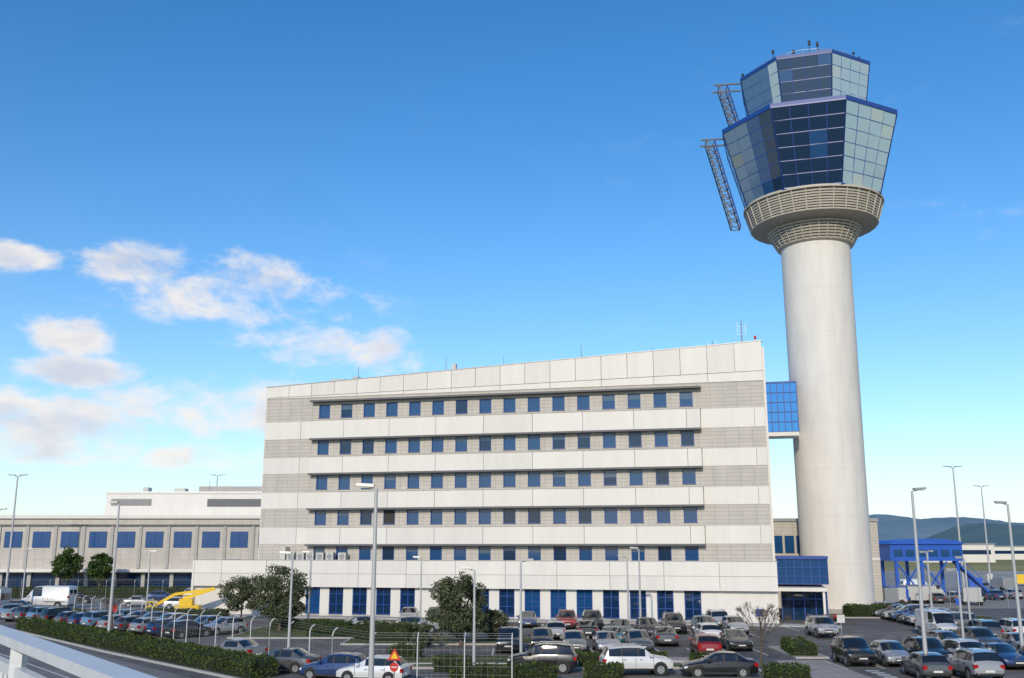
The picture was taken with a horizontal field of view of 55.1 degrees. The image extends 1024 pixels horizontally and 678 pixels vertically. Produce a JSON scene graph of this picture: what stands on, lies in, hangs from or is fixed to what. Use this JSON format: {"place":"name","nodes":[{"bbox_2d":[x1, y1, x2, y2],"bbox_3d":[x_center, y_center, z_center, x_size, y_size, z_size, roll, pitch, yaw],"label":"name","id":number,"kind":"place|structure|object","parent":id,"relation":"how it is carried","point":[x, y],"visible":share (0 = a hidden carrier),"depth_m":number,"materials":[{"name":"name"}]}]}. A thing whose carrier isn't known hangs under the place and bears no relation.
{"place":"outdoors","nodes":[
{"label":"outdoors","id":0,"kind":"place"},
{"bbox_2d":[0,625,156,677],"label":"railing","id":1,"kind":"object","parent":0,"point":[22,646],"visible":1,"depth_m":4.95,"materials":[{"name":"metal"}]},
{"bbox_2d":[0,644,188,677],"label":"service road","id":2,"kind":"structure","parent":0,"point":[5,650],"depth_m":62.23,"materials":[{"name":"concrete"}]},
{"bbox_2d":[14,629,237,677],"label":"kerb","id":3,"kind":"structure","parent":2,"relation":"on","point":[149,660],"depth_m":67.36,"materials":[{"name":"concrete"}]},
{"bbox_2d":[0,608,1023,677],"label":"car park","id":4,"kind":"structure","parent":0,"point":[869,630],"depth_m":76.11,"materials":[{"name":"asphalt"}]},
{"bbox_2d":[38,606,73,619],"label":"suv car","id":5,"kind":"object","parent":4,"relation":"on","point":[51,613],"visible":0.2,"depth_m":96.33,"materials":[{"name":"paint"}]},
{"bbox_2d":[80,609,116,626],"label":"suv car","id":6,"kind":"object","parent":4,"relation":"on","point":[89,618],"visible":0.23,"depth_m":91.03,"materials":[{"name":"paint"}]},
{"bbox_2d":[107,501,119,632],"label":"street lamp","id":7,"kind":"object","parent":4,"relation":"on","point":[112,586],"visible":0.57,"depth_m":77.77,"materials":[{"name":"metal"}]},
{"bbox_2d":[111,615,142,632],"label":"hatchback car","id":8,"kind":"object","parent":4,"relation":"on","point":[121,623],"visible":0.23,"depth_m":87.59,"materials":[{"name":"paint"}]},
{"bbox_2d":[128,617,159,634],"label":"hatchback car","id":9,"kind":"object","parent":4,"relation":"on","point":[136,625],"visible":0.35,"depth_m":85.85,"materials":[{"name":"paint"}]},
{"bbox_2d":[15,615,278,677],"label":"hedge","id":10,"kind":"object","parent":4,"relation":"on","point":[222,660],"visible":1,"depth_m":67.14,"materials":[{"name":"green plant"}]},
{"bbox_2d":[144,618,175,636],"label":"hatchback car","id":11,"kind":"object","parent":4,"relation":"on","point":[150,627],"visible":0.43,"depth_m":84.19,"materials":[{"name":"paint"}]},
{"bbox_2d":[145,587,214,609],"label":"boom lift","id":12,"kind":"object","parent":4,"relation":"on","point":[187,601],"visible":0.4,"depth_m":109.64,"materials":[{"name":"yellow paint"}]},
{"bbox_2d":[143,607,230,616],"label":"hedge","id":13,"kind":"object","parent":4,"relation":"on","point":[211,611],"visible":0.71,"depth_m":106.54,"materials":[{"name":"green plant"}]},
{"bbox_2d":[162,619,212,638],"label":"hatchback car","id":14,"kind":"object","parent":4,"relation":"on","point":[191,623],"visible":0.84,"depth_m":82.95,"materials":[{"name":"paint"}]},
{"bbox_2d":[204,616,247,635],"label":"hatchback car","id":15,"kind":"object","parent":4,"relation":"on","point":[241,624],"visible":0.69,"depth_m":86.71,"materials":[{"name":"paint"}]},
{"bbox_2d":[214,638,267,655],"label":"sedan car","id":16,"kind":"object","parent":4,"relation":"on","point":[251,646],"visible":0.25,"depth_m":66.03,"materials":[{"name":"paint"}]},
{"bbox_2d":[216,574,267,615],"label":"olive tree","id":17,"kind":"object","parent":4,"relation":"on","point":[243,587],"visible":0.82,"depth_m":104.07,"materials":[{"name":"green plant"}]},
{"bbox_2d":[279,551,293,646],"bbox_3d":[-14.737,17.498,63.755,1.026,7.280,0.351,0,-12,0],"label":"street lamp","id":18,"kind":"object","parent":4,"relation":"on","point":[290,607],"visible":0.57,"depth_m":63.79,"materials":[{"name":"metal"}]},
{"bbox_2d":[66,593,512,677],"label":"security fence","id":19,"kind":"object","parent":4,"relation":"on","point":[216,624],"visible":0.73,"depth_m":66.76,"materials":[{"name":"metal"}]},
{"bbox_2d":[268,647,321,673],"bbox_3d":[-14.200,19.875,60.796,4.500,1.490,2.160,-3,-12,14],"label":"sedan car","id":20,"kind":"object","parent":4,"relation":"on","point":[293,660],"visible":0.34,"depth_m":59.88,"materials":[{"name":"paint"}]},
{"bbox_2d":[299,652,366,677],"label":"hatchback car","id":21,"kind":"object","parent":4,"relation":"on","point":[330,664],"visible":0.58,"depth_m":56.77,"materials":[{"name":"paint"}]},
{"bbox_2d":[356,483,377,677],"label":"street lamp","id":22,"kind":"object","parent":4,"relation":"on","point":[372,618],"visible":1,"depth_m":40.69,"materials":[{"name":"metal"}]},
{"bbox_2d":[336,654,411,677],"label":"hatchback car","id":23,"kind":"object","parent":4,"relation":"on","point":[382,663],"visible":0.89,"depth_m":55.38,"materials":[{"name":"paint"}]},
{"bbox_2d":[394,615,439,632],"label":"hatchback car","id":24,"kind":"object","parent":4,"relation":"on","point":[419,619],"visible":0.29,"depth_m":88.12,"materials":[{"name":"paint"}]},
{"bbox_2d":[409,622,438,646],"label":"shrub","id":25,"kind":"object","parent":4,"relation":"on","point":[423,639],"visible":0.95,"depth_m":75.39,"materials":[{"name":"green plant"}]},
{"bbox_2d":[432,653,471,671],"bbox_3d":[-3.622,20.100,60.960,2.623,1.123,1.695,-2,-12,10],"label":"hedge","id":26,"kind":"object","parent":4,"relation":"on","point":[441,662],"visible":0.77,"depth_m":60.46,"materials":[{"name":"green plant"}]},
{"bbox_2d":[427,571,488,645],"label":"olive tree","id":27,"kind":"object","parent":4,"relation":"on","point":[456,617],"visible":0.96,"depth_m":76.54,"materials":[{"name":"green plant"}]},
{"bbox_2d":[461,566,475,664],"bbox_3d":[-2.642,17.106,59.749,1.016,6.380,0.332,0,-12,0],"label":"street lamp","id":28,"kind":"object","parent":4,"relation":"on","point":[474,620],"visible":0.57,"depth_m":59.77,"materials":[{"name":"metal"}]},
{"bbox_2d":[194,340,776,588],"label":"ledges and coping","id":29,"kind":"object","parent":4,"relation":"on","point":[522,433],"visible":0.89,"depth_m":108.32,"materials":[{"name":"concrete"}]},
{"bbox_2d":[280,547,347,559],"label":"air conditioners","id":30,"kind":"object","parent":29,"relation":"attached to","point":[319,556],"visible":0.84,"depth_m":111.19,"materials":[{"name":"grey"}]},
{"bbox_2d":[191,341,777,604],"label":"white cladding panels","id":31,"kind":"object","parent":29,"relation":"attached to","point":[692,364],"visible":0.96,"depth_m":107.58,"materials":[{"name":"metal"}]},
{"bbox_2d":[195,381,778,622],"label":"stone walls","id":32,"kind":"structure","parent":4,"relation":"on","point":[737,394],"depth_m":107.63,"materials":[{"name":"grey stone"}]},
{"bbox_2d":[306,392,701,619],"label":"window frames","id":33,"kind":"structure","parent":32,"relation":"attached to","point":[507,606],"depth_m":108.16,"materials":[{"name":"metal"}]},
{"bbox_2d":[307,392,700,619],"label":"window glass","id":34,"kind":"object","parent":33,"relation":"in","point":[584,479],"visible":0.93,"depth_m":108.05,"materials":[{"name":"glass"}]},
{"bbox_2d":[494,625,523,653],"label":"suv car","id":35,"kind":"object","parent":4,"relation":"on","point":[503,644],"visible":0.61,"depth_m":71.05,"materials":[{"name":"paint"}]},
{"bbox_2d":[258,347,774,560],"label":"wall","id":36,"kind":"structure","parent":4,"relation":"on","point":[768,454],"depth_m":103.59,"materials":[{"name":"grey"}]},
{"bbox_2d":[528,627,555,648],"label":"hatchback car","id":37,"kind":"object","parent":4,"relation":"on","point":[538,634],"visible":0.66,"depth_m":74.09,"materials":[{"name":"paint"}]},
{"bbox_2d":[507,641,577,673],"bbox_3d":[1.900,19.669,60.636,4.360,1.825,2.200,-2,-12,7],"label":"suv car","id":38,"kind":"object","parent":4,"relation":"on","point":[564,656],"visible":0.69,"depth_m":59.83,"materials":[{"name":"paint"}]},
{"bbox_2d":[555,608,578,629],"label":"suv car","id":39,"kind":"object","parent":4,"relation":"on","point":[567,617],"visible":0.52,"depth_m":92.12,"materials":[{"name":"paint"}]},
{"bbox_2d":[560,630,588,651],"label":"hatchback car","id":40,"kind":"object","parent":4,"relation":"on","point":[576,639],"visible":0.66,"depth_m":71.70,"materials":[{"name":"paint"}]},
{"bbox_2d":[573,620,597,635],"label":"sedan car","id":41,"kind":"object","parent":4,"relation":"on","point":[588,627],"visible":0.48,"depth_m":82.45,"materials":[{"name":"paint"}]},
{"bbox_2d":[581,609,604,629],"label":"suv car","id":42,"kind":"object","parent":4,"relation":"on","point":[594,615],"visible":0.54,"depth_m":91.73,"materials":[{"name":"paint"}]},
{"bbox_2d":[592,630,621,651],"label":"sedan car","id":43,"kind":"object","parent":4,"relation":"on","point":[601,639],"visible":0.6,"depth_m":72.02,"materials":[{"name":"paint"}]},
{"bbox_2d":[598,643,673,675],"bbox_3d":[7.500,19.420,59.462,4.360,1.825,2.200,1,-12,-5],"label":"suv car","id":44,"kind":"object","parent":4,"relation":"on","point":[632,656],"visible":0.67,"depth_m":58.66,"materials":[{"name":"paint"}]},
{"bbox_2d":[623,629,653,651],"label":"hatchback car","id":45,"kind":"object","parent":4,"relation":"on","point":[640,637],"visible":0.66,"depth_m":72.35,"materials":[{"name":"paint"}]},
{"bbox_2d":[635,617,660,633],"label":"hatchback car","id":46,"kind":"object","parent":4,"relation":"on","point":[647,624],"visible":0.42,"depth_m":85.51,"materials":[{"name":"paint"}]},
{"bbox_2d":[649,626,678,646],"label":"sedan car","id":47,"kind":"object","parent":4,"relation":"on","point":[665,634],"visible":0.88,"depth_m":75.77,"materials":[{"name":"paint"}]},
{"bbox_2d":[661,611,686,633],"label":"suv car","id":48,"kind":"object","parent":4,"relation":"on","point":[675,621],"visible":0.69,"depth_m":87.69,"materials":[{"name":"paint"}]},
{"bbox_2d":[689,633,721,653],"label":"hatchback car","id":49,"kind":"object","parent":4,"relation":"on","point":[704,643],"visible":0.8,"depth_m":68.92,"materials":[{"name":"paint"}]},
{"bbox_2d":[692,622,721,637],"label":"hatchback car","id":50,"kind":"object","parent":4,"relation":"on","point":[712,628],"visible":0.44,"depth_m":79.10,"materials":[{"name":"paint"}]},
{"bbox_2d":[679,651,758,676],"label":"sedan car","id":51,"kind":"object","parent":4,"relation":"on","point":[725,662],"visible":0.98,"depth_m":57.71,"materials":[{"name":"paint"}]},
{"bbox_2d":[720,615,748,633],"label":"hatchback car","id":52,"kind":"object","parent":4,"relation":"on","point":[732,622],"visible":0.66,"depth_m":87.46,"materials":[{"name":"paint"}]},
{"bbox_2d":[718,629,752,650],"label":"sedan car","id":53,"kind":"object","parent":4,"relation":"on","point":[730,639],"visible":0.9,"depth_m":73.14,"materials":[{"name":"paint"}]},
{"bbox_2d":[735,601,790,667],"bbox_3d":[16.116,18.903,62.681,3.552,4.085,2.609,-4,-13,19],"label":"bare tree","id":54,"kind":"object","parent":4,"relation":"on","point":[765,611],"visible":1,"depth_m":62.62,"materials":[{"name":"brown plant"}]},
{"bbox_2d":[768,646,828,658],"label":"planted island","id":55,"kind":"structure","parent":4,"relation":"on","point":[780,650],"depth_m":68.21,"materials":[{"name":"concrete"}]},
{"bbox_2d":[779,635,818,656],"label":"hedge","id":56,"kind":"object","parent":55,"relation":"on","point":[801,646],"visible":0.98,"depth_m":68.63,"materials":[{"name":"green plant"}]},
{"bbox_2d":[700,40,897,613],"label":"control tower","id":57,"kind":"structure","parent":4,"relation":"on","point":[807,139],"depth_m":121.22,"materials":[{"name":"concrete"}]},
{"bbox_2d":[766,381,798,438],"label":"glass skybridge","id":58,"kind":"object","parent":57,"relation":"attached to","point":[782,410],"visible":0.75,"depth_m":119.22,"materials":[{"name":"blue glass"}]},
{"bbox_2d":[775,556,828,619],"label":"entrance pavilion","id":59,"kind":"structure","parent":4,"relation":"on","point":[802,580],"depth_m":104.00,"materials":[{"name":"blue glass"}]},
{"bbox_2d":[804,614,838,637],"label":"suv car","id":60,"kind":"object","parent":4,"relation":"on","point":[819,625],"visible":0.97,"depth_m":83.90,"materials":[{"name":"paint"}]},
{"bbox_2d":[831,634,875,666],"bbox_3d":[22.500,20.542,64.744,2.200,1.825,4.360,0,-12,2],"label":"suv car","id":61,"kind":"object","parent":4,"relation":"on","point":[848,650],"visible":1,"depth_m":63.89,"materials":[{"name":"paint"}]},
{"bbox_2d":[869,639,909,666],"bbox_3d":[24.900,20.663,64.616,2.140,1.535,4.100,0,-12,2],"label":"hatchback car","id":62,"kind":"object","parent":4,"relation":"on","point":[887,652],"visible":0.68,"depth_m":63.84,"materials":[{"name":"paint"}]},
{"bbox_2d":[888,604,929,622],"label":"suv car","id":63,"kind":"object","parent":4,"relation":"on","point":[896,614],"visible":0.43,"depth_m":100.72,"materials":[{"name":"paint"}]},
{"bbox_2d":[911,487,930,677],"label":"street lamp","id":64,"kind":"object","parent":4,"relation":"on","point":[923,631],"visible":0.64,"depth_m":58.23,"materials":[{"name":"metal"}]},
{"bbox_2d":[900,651,952,677],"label":"hatchback car","id":65,"kind":"object","parent":4,"relation":"on","point":[919,664],"visible":1,"depth_m":56.73,"materials":[{"name":"paint"}]},
{"bbox_2d":[902,635,953,657],"bbox_3d":[27.200,20.459,64.353,2.200,1.825,4.360,0,-12,-2],"label":"suv car","id":66,"kind":"object","parent":4,"relation":"on","point":[913,643],"visible":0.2,"depth_m":63.93,"materials":[{"name":"paint"}]},
{"bbox_2d":[914,608,957,634],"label":"white van","id":67,"kind":"object","parent":4,"relation":"on","point":[938,619],"visible":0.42,"depth_m":84.31,"materials":[{"name":"paint"}]},
{"bbox_2d":[943,637,990,653],"bbox_3d":[29.200,20.127,62.788,2.200,1.825,4.360,0,-12,-1],"label":"suv car","id":68,"kind":"object","parent":4,"relation":"on","point":[953,644],"visible":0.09,"depth_m":62.79,"materials":[{"name":"paint"}]},
{"bbox_2d":[947,646,1004,677],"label":"suv car","id":69,"kind":"object","parent":4,"relation":"on","point":[974,662],"visible":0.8,"depth_m":56.02,"materials":[{"name":"paint"}]},
{"bbox_2d":[956,625,1004,643],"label":"car","id":70,"kind":"object","parent":4,"relation":"on","point":[982,634],"visible":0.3,"depth_m":71.91,"materials":[{"name":"paint"}]},
{"bbox_2d":[964,618,1003,635],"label":"suv car","id":71,"kind":"object","parent":4,"relation":"on","point":[993,626],"visible":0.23,"depth_m":79.52,"materials":[{"name":"paint"}]},
{"bbox_2d":[983,642,1023,669],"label":"sedan car","id":72,"kind":"object","parent":4,"relation":"on","point":[1010,655],"visible":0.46,"depth_m":62.17,"materials":[{"name":"paint"}]},
{"bbox_2d":[994,501,1023,648],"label":"street lamp","id":73,"kind":"object","parent":4,"relation":"on","point":[1021,637],"visible":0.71,"depth_m":65.03,"materials":[{"name":"metal"}]},
{"bbox_2d":[996,632,1023,650],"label":"sedan car","id":74,"kind":"object","parent":4,"relation":"on","point":[1012,639],"visible":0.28,"depth_m":71.28,"materials":[{"name":"paint"}]},
{"bbox_2d":[998,617,1023,631],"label":"suv car","id":75,"kind":"object","parent":4,"relation":"on","point":[1008,624],"visible":0.33,"depth_m":80.94,"materials":[{"name":"paint"}]},
{"bbox_2d":[0,0,1023,522],"label":"sky","id":76,"kind":"structure","parent":0,"point":[206,206],"materials":[{"name":"blue"}]},
{"bbox_2d":[11,571,1023,607],"bbox_3d":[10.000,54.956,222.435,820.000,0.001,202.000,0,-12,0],"label":"apron","id":77,"kind":"object","parent":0,"point":[950,579],"depth_m":179.73,"materials":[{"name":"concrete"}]},
{"bbox_2d":[5,474,27,586],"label":"street lamp","id":78,"kind":"object","parent":77,"relation":"on","point":[8,565],"visible":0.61,"depth_m":147.02,"materials":[{"name":"metal"}]},
{"bbox_2d":[21,585,77,607],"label":"white van","id":79,"kind":"object","parent":77,"relation":"on","point":[48,595],"visible":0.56,"depth_m":122.93,"materials":[{"name":"paint"}]},
{"bbox_2d":[49,546,85,585],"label":"round tree","id":80,"kind":"object","parent":77,"relation":"on","point":[68,561],"visible":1,"depth_m":153.36,"materials":[{"name":"green plant"}]},
{"bbox_2d":[1,585,190,597],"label":"hedge","id":81,"kind":"object","parent":77,"relation":"on","point":[99,592],"visible":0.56,"depth_m":148.38,"materials":[{"name":"green plant"}]},
{"bbox_2d":[86,552,112,585],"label":"round tree","id":82,"kind":"object","parent":77,"relation":"on","point":[96,570],"visible":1,"depth_m":153.28,"materials":[{"name":"green plant"}]},
{"bbox_2d":[0,484,261,587],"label":"terminal building","id":83,"kind":"structure","parent":77,"relation":"on","point":[180,530],"depth_m":161.70,"materials":[{"name":"concrete"}]},
{"bbox_2d":[879,539,992,592],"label":"boarding bridge","id":84,"kind":"structure","parent":77,"relation":"on","point":[897,550],"depth_m":142.70,"materials":[{"name":"blue paint"}]},
{"bbox_2d":[960,587,982,604],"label":"ground service vehicle","id":85,"kind":"object","parent":77,"relation":"on","point":[973,593],"visible":0.86,"depth_m":130.07,"materials":[{"name":"metal"}]},
{"bbox_2d":[989,577,1014,590],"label":"ground service vehicle","id":86,"kind":"object","parent":77,"relation":"on","point":[1000,582],"visible":0.8,"depth_m":173.72,"materials":[{"name":"metal"}]},
{"bbox_2d":[228,614,840,627],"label":"pavement","id":87,"kind":"structure","parent":0,"point":[510,620],"depth_m":104.27,"materials":[{"name":"concrete"}]},
{"bbox_2d":[774,660,870,677],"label":"pavement","id":88,"kind":"structure","parent":0,"point":[822,669],"depth_m":61.22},
{"bbox_2d":[773,518,882,607],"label":"service building","id":89,"kind":"structure","parent":0,"point":[786,537],"depth_m":126.25,"materials":[{"name":"concrete"}]},
{"bbox_2d":[869,514,1023,540],"bbox_3d":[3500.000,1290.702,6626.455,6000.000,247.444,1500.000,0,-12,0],"label":"hills","id":90,"kind":"structure","parent":0,"point":[893,527],"depth_m":6629.10,"materials":[{"name":"blue"}]},
{"bbox_2d":[880,560,1023,570],"bbox_3d":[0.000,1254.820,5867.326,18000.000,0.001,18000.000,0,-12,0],"label":"ground","id":91,"kind":"structure","parent":0,"point":[1001,565],"depth_m":420.78,"materials":[{"name":"green plant"}]},
{"bbox_2d":[227,626,350,638],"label":"planted island","id":92,"kind":"structure","parent":91,"relation":"on","point":[281,634],"depth_m":84.17,"materials":[{"name":"plant"}]},
{"bbox_2d":[251,564,312,629],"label":"olive tree","id":93,"kind":"object","parent":92,"relation":"on","point":[276,598],"visible":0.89,"depth_m":89.08,"materials":[{"name":"green plant"}]},
{"bbox_2d":[269,618,352,629],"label":"hedge","id":94,"kind":"object","parent":92,"relation":"on","point":[326,622],"visible":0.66,"depth_m":89.49,"materials":[{"name":"green plant"}]},
{"bbox_2d":[303,624,354,636],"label":"hedge","id":95,"kind":"object","parent":92,"relation":"on","point":[350,632],"visible":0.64,"depth_m":83.60,"materials":[{"name":"green plant"}]},
{"bbox_2d":[340,637,530,644],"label":"planted island","id":96,"kind":"structure","parent":91,"relation":"on","point":[469,641],"depth_m":77.96,"materials":[{"name":"plant"}]},
{"bbox_2d":[352,619,418,641],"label":"hedge","id":97,"kind":"object","parent":96,"relation":"on","point":[396,631],"visible":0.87,"depth_m":79.10,"materials":[{"name":"green plant"}]},
{"bbox_2d":[478,608,509,637],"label":"shrub","id":98,"kind":"object","parent":96,"relation":"on","point":[493,625],"visible":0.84,"depth_m":80.73,"materials":[{"name":"green plant"}]},
{"bbox_2d":[405,655,509,664],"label":"planted island","id":99,"kind":"structure","parent":91,"relation":"on","point":[497,659],"depth_m":66.11,"materials":[{"name":"plant"}]},
{"bbox_2d":[386,643,424,658],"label":"hedge","id":100,"kind":"object","parent":99,"relation":"on","point":[403,650],"visible":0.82,"depth_m":66.66,"materials":[{"name":"green plant"}]},
{"bbox_2d":[426,677,814,677],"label":"planted island","id":101,"kind":"structure","parent":91,"relation":"on","point":[650,677],"depth_m":56.95,"materials":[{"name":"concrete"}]},
{"bbox_2d":[448,659,558,677],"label":"hedge","id":102,"kind":"object","parent":101,"relation":"on","point":[529,670],"visible":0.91,"depth_m":55.84,"materials":[{"name":"green plant"}]},
{"bbox_2d":[582,660,624,677],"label":"hedge","id":103,"kind":"object","parent":101,"relation":"on","point":[612,669],"visible":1,"depth_m":55.31,"materials":[{"name":"green plant"}]},
{"bbox_2d":[761,660,812,677],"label":"hedge","id":104,"kind":"object","parent":101,"relation":"on","point":[771,669],"visible":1,"depth_m":55.92,"materials":[{"name":"green plant"}]},
{"bbox_2d":[829,614,879,617],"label":"planted island","id":105,"kind":"structure","parent":91,"relation":"on","point":[857,617],"depth_m":107.37,"materials":[{"name":"concrete"}]},
{"bbox_2d":[842,602,906,616],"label":"hedge","id":106,"kind":"object","parent":105,"relation":"on","point":[858,610],"visible":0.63,"depth_m":107.69,"materials":[{"name":"green plant"}]},
{"bbox_2d":[908,543,1023,561],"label":"distant hangars","id":107,"kind":"structure","parent":91,"relation":"on","point":[974,552],"depth_m":508.58,"materials":[{"name":"metal"}]},
{"bbox_2d":[925,523,1023,545],"bbox_3d":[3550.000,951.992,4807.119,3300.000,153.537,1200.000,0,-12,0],"label":"hills","id":108,"kind":"structure","parent":0,"point":[997,534],"depth_m":4937.48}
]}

